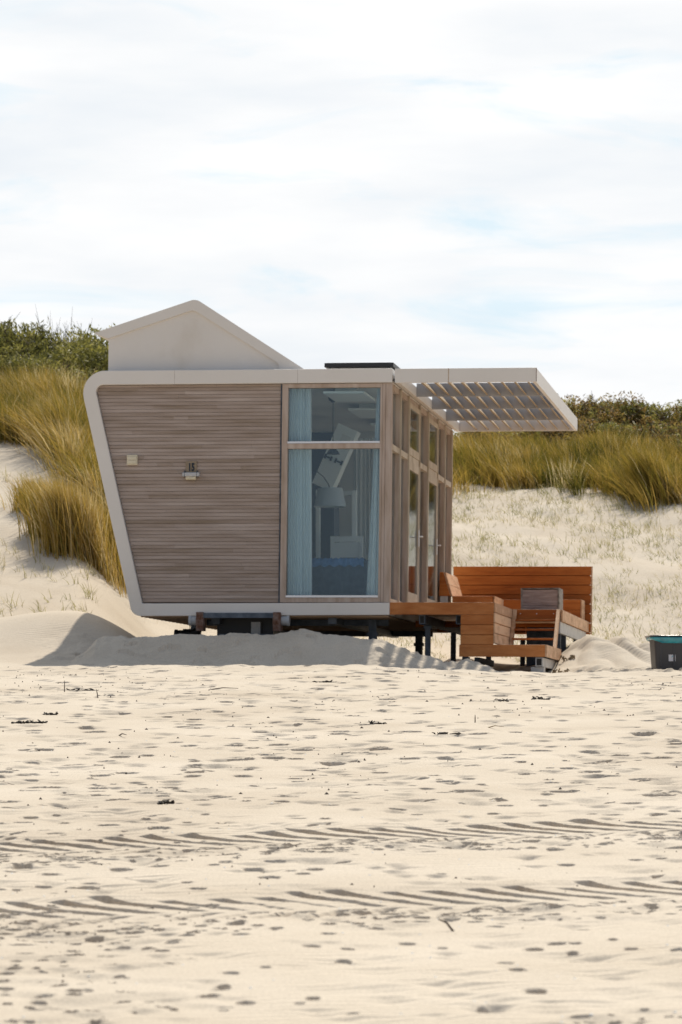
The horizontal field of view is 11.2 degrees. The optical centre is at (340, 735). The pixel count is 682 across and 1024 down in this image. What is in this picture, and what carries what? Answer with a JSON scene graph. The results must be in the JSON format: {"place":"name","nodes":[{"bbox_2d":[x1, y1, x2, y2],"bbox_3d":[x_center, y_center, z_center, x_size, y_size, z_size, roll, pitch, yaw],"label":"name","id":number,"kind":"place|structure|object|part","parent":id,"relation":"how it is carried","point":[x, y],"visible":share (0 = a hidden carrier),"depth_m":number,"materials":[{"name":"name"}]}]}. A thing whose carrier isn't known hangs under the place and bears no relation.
{"place":"outdoors","nodes":[
{"label":"outdoors","id":0,"kind":"place"},
{"bbox_2d":[0,466,104,616],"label":"sparse beach grass","id":1,"kind":"structure","parent":0,"point":[87,565],"depth_m":55.18,"materials":[{"name":"plant"}]},
{"bbox_2d":[312,432,338,558],"bbox_3d":[-0.693,-3.225,53.132,1.260,2.750,0.620,0,0,8],"label":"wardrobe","id":2,"kind":"object","parent":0,"point":[329,522],"visible":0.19,"depth_m":52.77,"materials":[{"name":"grey"}]},
{"bbox_3d":[-0.735,-3.225,52.834,1.220,2.650,0.019,0,0,8],"label":"door","id":3,"kind":"part","parent":2,"relation":"part of","materials":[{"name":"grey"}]},
{"bbox_2d":[0,434,681,1023],"bbox_3d":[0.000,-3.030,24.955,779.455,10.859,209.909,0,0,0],"label":"beach sand","id":4,"kind":"structure","parent":0,"point":[528,920],"depth_m":20.52,"materials":[{"name":"beige sand"}]},
{"bbox_2d":[0,351,21,366],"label":"dune shrub","id":5,"kind":"object","parent":4,"relation":"on","point":[8,356],"visible":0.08,"depth_m":71.95,"materials":[{"name":"green plant"}]},
{"bbox_2d":[0,470,52,514],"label":"grass tuft","id":6,"kind":"object","parent":4,"relation":"on","point":[14,489],"visible":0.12,"depth_m":58.31,"materials":[{"name":"yellow plant"}]},
{"bbox_2d":[0,314,53,359],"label":"dune shrub","id":7,"kind":"object","parent":4,"relation":"on","point":[25,327],"visible":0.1,"depth_m":74.60,"materials":[{"name":"green plant"}]},
{"bbox_2d":[0,324,54,355],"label":"dune shrub","id":8,"kind":"object","parent":4,"relation":"on","point":[23,342],"visible":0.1,"depth_m":74.27,"materials":[{"name":"green plant"}]},
{"bbox_2d":[4,334,61,360],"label":"dune shrub","id":9,"kind":"object","parent":4,"relation":"on","point":[33,348],"visible":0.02,"depth_m":73.08,"materials":[{"name":"green plant"}]},
{"bbox_2d":[25,719,47,722],"bbox_3d":[-2.643,-0.124,30.063,0.202,0.040,0.191,0,0,15],"label":"seaweed clump","id":10,"kind":"object","parent":4,"relation":"on","point":[29,721],"visible":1,"depth_m":30.07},
{"bbox_2d":[0,317,77,372],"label":"dune shrub","id":11,"kind":"object","parent":4,"relation":"on","point":[45,344],"visible":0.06,"depth_m":73.69,"materials":[{"name":"green plant"}]},
{"bbox_2d":[0,353,83,376],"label":"dune shrub","id":12,"kind":"object","parent":4,"relation":"on","point":[6,362],"visible":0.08,"depth_m":71.56,"materials":[{"name":"green plant"}]},
{"bbox_2d":[6,478,93,543],"bbox_3d":[-4.892,-3.688,57.146,1.402,1.317,1.362,0,0,21],"label":"grass tuft","id":13,"kind":"object","parent":4,"relation":"on","point":[30,514],"visible":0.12,"depth_m":57.07,"materials":[{"name":"yellow plant"}]},
{"bbox_2d":[42,712,57,714],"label":"seaweed clump","id":14,"kind":"object","parent":4,"relation":"on","point":[46,713],"visible":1,"depth_m":31.66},
{"bbox_2d":[0,335,108,372],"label":"dune shrub","id":15,"kind":"object","parent":4,"relation":"on","point":[69,347],"visible":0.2,"depth_m":72.72,"materials":[{"name":"green plant"}]},
{"bbox_2d":[0,353,109,520],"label":"marram grass","id":16,"kind":"structure","parent":4,"relation":"on","point":[46,414],"depth_m":63.45,"materials":[{"name":"yellow plant"}]},
{"bbox_2d":[7,471,104,564],"bbox_3d":[-4.663,-3.503,56.377,1.884,1.785,1.452,0,0,0],"label":"grass tuft","id":17,"kind":"object","parent":4,"relation":"on","point":[51,533],"visible":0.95,"depth_m":56.16,"materials":[{"name":"plant"}]},
{"bbox_2d":[0,318,114,357],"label":"dune shrub","id":18,"kind":"object","parent":4,"relation":"on","point":[90,338],"visible":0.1,"depth_m":73.82,"materials":[{"name":"green plant"}]},
{"bbox_2d":[14,354,105,378],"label":"dune shrub","id":19,"kind":"object","parent":4,"relation":"on","point":[41,365],"visible":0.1,"depth_m":71.32,"materials":[{"name":"green plant"}]},
{"bbox_2d":[22,359,97,380],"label":"dune shrub","id":20,"kind":"object","parent":4,"relation":"on","point":[74,367],"visible":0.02,"depth_m":70.88,"materials":[{"name":"green plant"}]},
{"bbox_2d":[18,348,107,374],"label":"dune shrub","id":21,"kind":"object","parent":4,"relation":"on","point":[54,355],"visible":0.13,"depth_m":72.47,"materials":[{"name":"green plant"}]},
{"bbox_2d":[35,305,92,342],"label":"dune shrub","id":22,"kind":"object","parent":4,"relation":"on","point":[65,333],"visible":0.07,"depth_m":75.07,"materials":[{"name":"green plant"}]},
{"bbox_2d":[25,366,102,385],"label":"dune shrub","id":23,"kind":"object","parent":4,"relation":"on","point":[84,373],"visible":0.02,"depth_m":70.55,"materials":[{"name":"green plant"}]},
{"bbox_2d":[36,333,108,360],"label":"dune shrub","id":24,"kind":"object","parent":4,"relation":"on","point":[65,345],"visible":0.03,"depth_m":73.97,"materials":[{"name":"green plant"}]},
{"bbox_2d":[53,343,107,367],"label":"dune shrub","id":25,"kind":"object","parent":4,"relation":"on","point":[106,365],"visible":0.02,"depth_m":72.59,"materials":[{"name":"green plant"}]},
{"bbox_2d":[66,688,97,690],"bbox_3d":[-2.749,-0.489,36.957,0.329,0.040,0.183,0,0,-39],"label":"seaweed clump","id":26,"kind":"object","parent":4,"relation":"on","point":[91,689],"visible":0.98,"depth_m":36.95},
{"bbox_2d":[24,467,144,619],"bbox_3d":[-4.195,-3.107,56.491,1.864,2.654,1.724,0,0,-31],"label":"grass tuft","id":27,"kind":"object","parent":4,"relation":"on","point":[99,553],"visible":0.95,"depth_m":56.24,"materials":[{"name":"plant"}]},
{"bbox_2d":[61,473,126,590],"bbox_3d":[-4.018,-3.128,57.389,1.934,2.645,1.633,0,0,-38],"label":"grass tuft","id":28,"kind":"object","parent":4,"relation":"on","point":[108,523],"visible":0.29,"depth_m":57.19,"materials":[{"name":"plant"}]},
{"bbox_2d":[157,799,174,803],"bbox_3d":[-1.057,0.399,20.998,0.106,0.035,0.147,0,0,34],"label":"seaweed clump","id":29,"kind":"object","parent":4,"relation":"on","point":[167,801],"visible":1,"depth_m":20.98,"materials":[{"name":"black plant"}]},
{"bbox_2d":[312,680,331,682],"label":"seaweed clump","id":30,"kind":"object","parent":4,"relation":"on","point":[326,681],"visible":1,"depth_m":38.87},
{"bbox_2d":[83,300,576,654],"bbox_3d":[0.079,-3.341,51.939,6.336,5.478,7.865,0,0,8],"label":"beach cabin","id":31,"kind":"object","parent":4,"relation":"on","point":[187,404],"visible":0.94,"depth_m":48.49,"materials":[{"name":"brown wood"}]},
{"bbox_2d":[287,389,311,594],"bbox_3d":[-0.580,-3.345,48.379,0.355,2.970,0.076,0,0,8],"label":"curtain","id":32,"kind":"object","parent":31,"relation":"hanging from","point":[299,579],"visible":1,"depth_m":48.38,"materials":[{"name":"blue fabric"}]},
{"bbox_2d":[312,470,345,507],"bbox_3d":[-0.354,-2.853,50.367,0.865,2.007,0.470,0,0,8],"label":"arc lamp","id":33,"kind":"object","parent":31,"relation":"on","point":[329,497],"visible":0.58,"depth_m":50.17,"materials":[{"name":"grey"}]},
{"bbox_2d":[280,383,382,602],"bbox_3d":[-0.130,-3.355,48.178,1.436,3.032,0.152,0,0,8],"label":"window","id":34,"kind":"structure","parent":31,"relation":"in","point":[286,444],"depth_m":48.17,"materials":[{"name":"beige wood"}]},
{"bbox_2d":[326,397,339,454],"bbox_3d":[-0.114,-4.433,49.727,0.195,0.825,0.200,0,0,8],"label":"pendant lamp","id":35,"kind":"object","parent":31,"relation":"hanging from","point":[332,452],"visible":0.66,"depth_m":49.68,"materials":[{"name":"grey"}]},
{"bbox_2d":[312,423,360,557],"bbox_3d":[-0.070,-3.226,51.392,0.674,2.752,0.390,0,0,8],"label":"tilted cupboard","id":36,"kind":"object","parent":31,"relation":"on","point":[331,468],"visible":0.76,"depth_m":51.25,"materials":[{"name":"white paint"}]},
{"bbox_2d":[312,560,367,594],"bbox_3d":[-0.065,-2.185,49.468,1.350,0.570,0.900,0,0,8],"label":"sofa","id":37,"kind":"object","parent":31,"relation":"on","point":[339,580],"visible":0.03,"depth_m":49.01,"materials":[{"name":"blue fabric"}]},
{"bbox_2d":[312,557,365,566],"bbox_3d":[-0.058,-2.433,49.122,0.800,0.165,0.253,0,0,8],"label":"throw blanket","id":38,"kind":"object","parent":37,"relation":"on","point":[335,562],"visible":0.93,"depth_m":49.00,"materials":[{"name":"blue fabric"}]},
{"bbox_2d":[330,536,362,558],"bbox_3d":[0.117,-2.390,51.361,0.480,1.080,0.500,0,0,8],"label":"white chair","id":39,"kind":"object","parent":31,"relation":"on","point":[346,546],"visible":0.34,"depth_m":51.12,"materials":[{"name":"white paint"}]},
{"bbox_2d":[354,438,374,559],"bbox_3d":[0.425,-3.280,55.004,0.450,2.840,0.076,0,0,8],"label":"curtain","id":40,"kind":"object","parent":31,"relation":"hanging from","point":[363,467],"visible":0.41,"depth_m":55.02,"materials":[{"name":"blue fabric"}]},
{"bbox_2d":[366,388,379,594],"bbox_3d":[0.462,-3.345,48.232,0.240,2.970,0.076,0,0,8],"label":"curtain","id":41,"kind":"object","parent":31,"relation":"hanging from","point":[372,578],"visible":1,"depth_m":48.23,"materials":[{"name":"blue fabric"}]},
{"bbox_2d":[410,403,419,460],"bbox_3d":[1.038,-4.413,50.559,0.072,0.745,1.262,0,0,8],"label":"hopper window","id":42,"kind":"structure","parent":31,"relation":"in","point":[414,411],"depth_m":50.70,"materials":[{"name":"clear glass"}]},
{"bbox_2d":[408,461,422,601],"bbox_3d":[1.048,-2.930,50.558,0.147,2.040,1.262,0,0,8],"label":"door","id":43,"kind":"structure","parent":31,"relation":"in","point":[414,470],"depth_m":50.73,"materials":[{"name":"clear glass"}]},
{"bbox_2d":[429,418,437,472],"bbox_3d":[1.370,-4.413,52.911,0.072,0.745,1.212,0,0,8],"label":"hopper window","id":44,"kind":"structure","parent":31,"relation":"in","point":[433,426],"depth_m":53.08,"materials":[{"name":"clear glass"}]},
{"bbox_2d":[427,474,440,601],"bbox_3d":[1.387,-2.930,52.908,0.147,2.040,1.212,0,0,8],"label":"door","id":45,"kind":"structure","parent":31,"relation":"in","point":[433,482],"depth_m":53.10,"materials":[{"name":"clear glass"}]},
{"bbox_2d":[390,566,592,672],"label":"wooden deck","id":46,"kind":"structure","parent":31,"relation":"attached to","point":[482,613],"depth_m":52.17,"materials":[{"name":"brown wood"}]},
{"bbox_2d":[1,677,676,1021],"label":"shell fragments","id":47,"kind":"object","parent":4,"relation":"on","point":[369,874],"visible":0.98,"depth_m":15.77,"materials":[{"name":"white"}]},
{"bbox_2d":[0,667,681,981],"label":"beach litter","id":48,"kind":"object","parent":4,"relation":"on","point":[326,793],"visible":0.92,"depth_m":27.79,"materials":[{"name":"brown"}]},
{"bbox_2d":[369,720,386,723],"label":"seaweed clump","id":49,"kind":"object","parent":4,"relation":"on","point":[371,722],"visible":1,"depth_m":30.13,"materials":[{"name":"black plant"}]},
{"bbox_2d":[438,919,453,930],"bbox_3d":[0.434,0.782,14.286,0.075,0.065,0.012,0,0,0],"label":"stick","id":50,"kind":"object","parent":4,"relation":"on","point":[450,927],"visible":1,"depth_m":14.28,"materials":[{"name":"beige wood"}]},
{"bbox_2d":[432,732,460,733],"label":"seaweed clump","id":51,"kind":"object","parent":4,"relation":"on","point":[446,733],"visible":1,"depth_m":28.58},
{"bbox_2d":[457,431,519,441],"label":"dune shrub","id":52,"kind":"object","parent":4,"relation":"on","point":[476,432],"visible":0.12,"depth_m":81.20,"materials":[{"name":"green plant"}]},
{"bbox_2d":[453,410,571,437],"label":"dune shrub","id":53,"kind":"object","parent":4,"relation":"on","point":[475,431],"visible":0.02,"depth_m":81.47,"materials":[{"name":"green plant"}]},
{"bbox_2d":[484,462,548,491],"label":"grass tuft","id":54,"kind":"object","parent":4,"relation":"on","point":[524,483],"visible":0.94,"depth_m":71.56,"materials":[{"name":"plant"}]},
{"bbox_2d":[355,482,681,661],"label":"sparse beach grass","id":55,"kind":"structure","parent":4,"relation":"on","point":[554,517],"depth_m":66.26,"materials":[{"name":"beige plant"}]},
{"bbox_2d":[464,395,611,434],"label":"dune shrub","id":56,"kind":"object","parent":4,"relation":"on","point":[590,396],"visible":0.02,"depth_m":81.57,"materials":[{"name":"green plant"}]},
{"bbox_2d":[479,415,601,446],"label":"dune shrub","id":57,"kind":"object","parent":4,"relation":"on","point":[578,426],"visible":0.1,"depth_m":77.55,"materials":[{"name":"green plant"}]},
{"bbox_2d":[532,696,550,699],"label":"seaweed clump","id":58,"kind":"object","parent":4,"relation":"on","point":[541,698],"visible":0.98,"depth_m":34.87,"materials":[{"name":"black plant"}]},
{"bbox_2d":[469,417,646,444],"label":"dune shrub","id":59,"kind":"object","parent":4,"relation":"on","point":[514,434],"visible":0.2,"depth_m":77.75,"materials":[{"name":"green plant"}]},
{"bbox_2d":[552,668,569,672],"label":"straw clump","id":60,"kind":"object","parent":4,"relation":"on","point":[567,670],"visible":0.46,"depth_m":48.30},
{"bbox_2d":[558,655,574,662],"bbox_3d":[3.217,-1.069,49.605,0.251,0.177,0.169,0,0,0],"label":"straw clump","id":61,"kind":"object","parent":4,"relation":"on","point":[570,657],"visible":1,"depth_m":49.56,"materials":[{"name":"brown plant"}]},
{"bbox_2d":[452,422,681,512],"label":"marram grass","id":62,"kind":"structure","parent":4,"relation":"on","point":[577,462],"depth_m":72.58,"materials":[{"name":"plant"}]},
{"bbox_2d":[536,418,661,442],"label":"dune shrub","id":63,"kind":"object","parent":4,"relation":"on","point":[607,426],"visible":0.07,"depth_m":77.44,"materials":[{"name":"green plant"}]},
{"bbox_2d":[542,422,681,443],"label":"dune shrub","id":64,"kind":"object","parent":4,"relation":"on","point":[668,426],"visible":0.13,"depth_m":77.32,"materials":[{"name":"green plant"}]},
{"bbox_2d":[553,421,675,446],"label":"dune shrub","id":65,"kind":"object","parent":4,"relation":"on","point":[622,427],"visible":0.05,"depth_m":76.99,"materials":[{"name":"green plant"}]},
{"bbox_2d":[557,390,681,427],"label":"dune shrub","id":66,"kind":"object","parent":4,"relation":"on","point":[577,409],"visible":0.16,"depth_m":81.42,"materials":[{"name":"green plant"}]},
{"bbox_2d":[578,395,669,428],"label":"dune shrub","id":67,"kind":"object","parent":4,"relation":"on","point":[624,407],"visible":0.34,"depth_m":81.17,"materials":[{"name":"green plant"}]},
{"bbox_2d":[586,404,676,428],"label":"dune shrub","id":68,"kind":"object","parent":4,"relation":"on","point":[619,416],"visible":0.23,"depth_m":80.77,"materials":[{"name":"green plant"}]},
{"bbox_2d":[607,420,681,446],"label":"dune shrub","id":69,"kind":"object","parent":4,"relation":"on","point":[651,431],"visible":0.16,"depth_m":76.98,"materials":[{"name":"green plant"}]},
{"bbox_2d":[613,406,681,428],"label":"dune shrub","id":70,"kind":"object","parent":4,"relation":"on","point":[647,420],"visible":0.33,"depth_m":81.14,"materials":[{"name":"green plant"}]},
{"bbox_2d":[631,399,681,426],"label":"dune shrub","id":71,"kind":"object","parent":4,"relation":"on","point":[653,407],"visible":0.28,"depth_m":81.45,"materials":[{"name":"green plant"}]},
{"bbox_2d":[648,424,677,448],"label":"dune shrub","id":72,"kind":"object","parent":4,"relation":"on","point":[656,433],"visible":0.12,"depth_m":76.21,"materials":[{"name":"green plant"}]},
{"bbox_2d":[645,635,681,669],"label":"waste bin","id":73,"kind":"object","parent":4,"relation":"on","point":[665,651],"visible":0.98,"depth_m":47.24,"materials":[{"name":"grey plastic"}]},
{"bbox_2d":[657,426,681,451],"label":"dune shrub","id":74,"kind":"object","parent":4,"relation":"on","point":[674,437],"visible":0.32,"depth_m":76.25,"materials":[{"name":"green plant"}]},
{"bbox_2d":[675,429,681,448],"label":"dune shrub","id":75,"kind":"object","parent":4,"relation":"on","point":[679,437],"visible":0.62,"depth_m":75.19,"materials":[{"name":"green plant"}]},
{"bbox_2d":[0,0,681,436],"label":"sky","id":76,"kind":"structure","parent":0,"point":[408,184],"materials":[{"name":"white"}]},
{"bbox_2d":[521,588,562,609],"bbox_3d":[2.985,-2.007,51.713,0.570,0.350,0.690,0,0,8],"label":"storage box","id":77,"kind":"object","parent":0,"point":[542,598],"visible":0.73,"depth_m":51.39,"materials":[{"name":"wood"}]}
]}

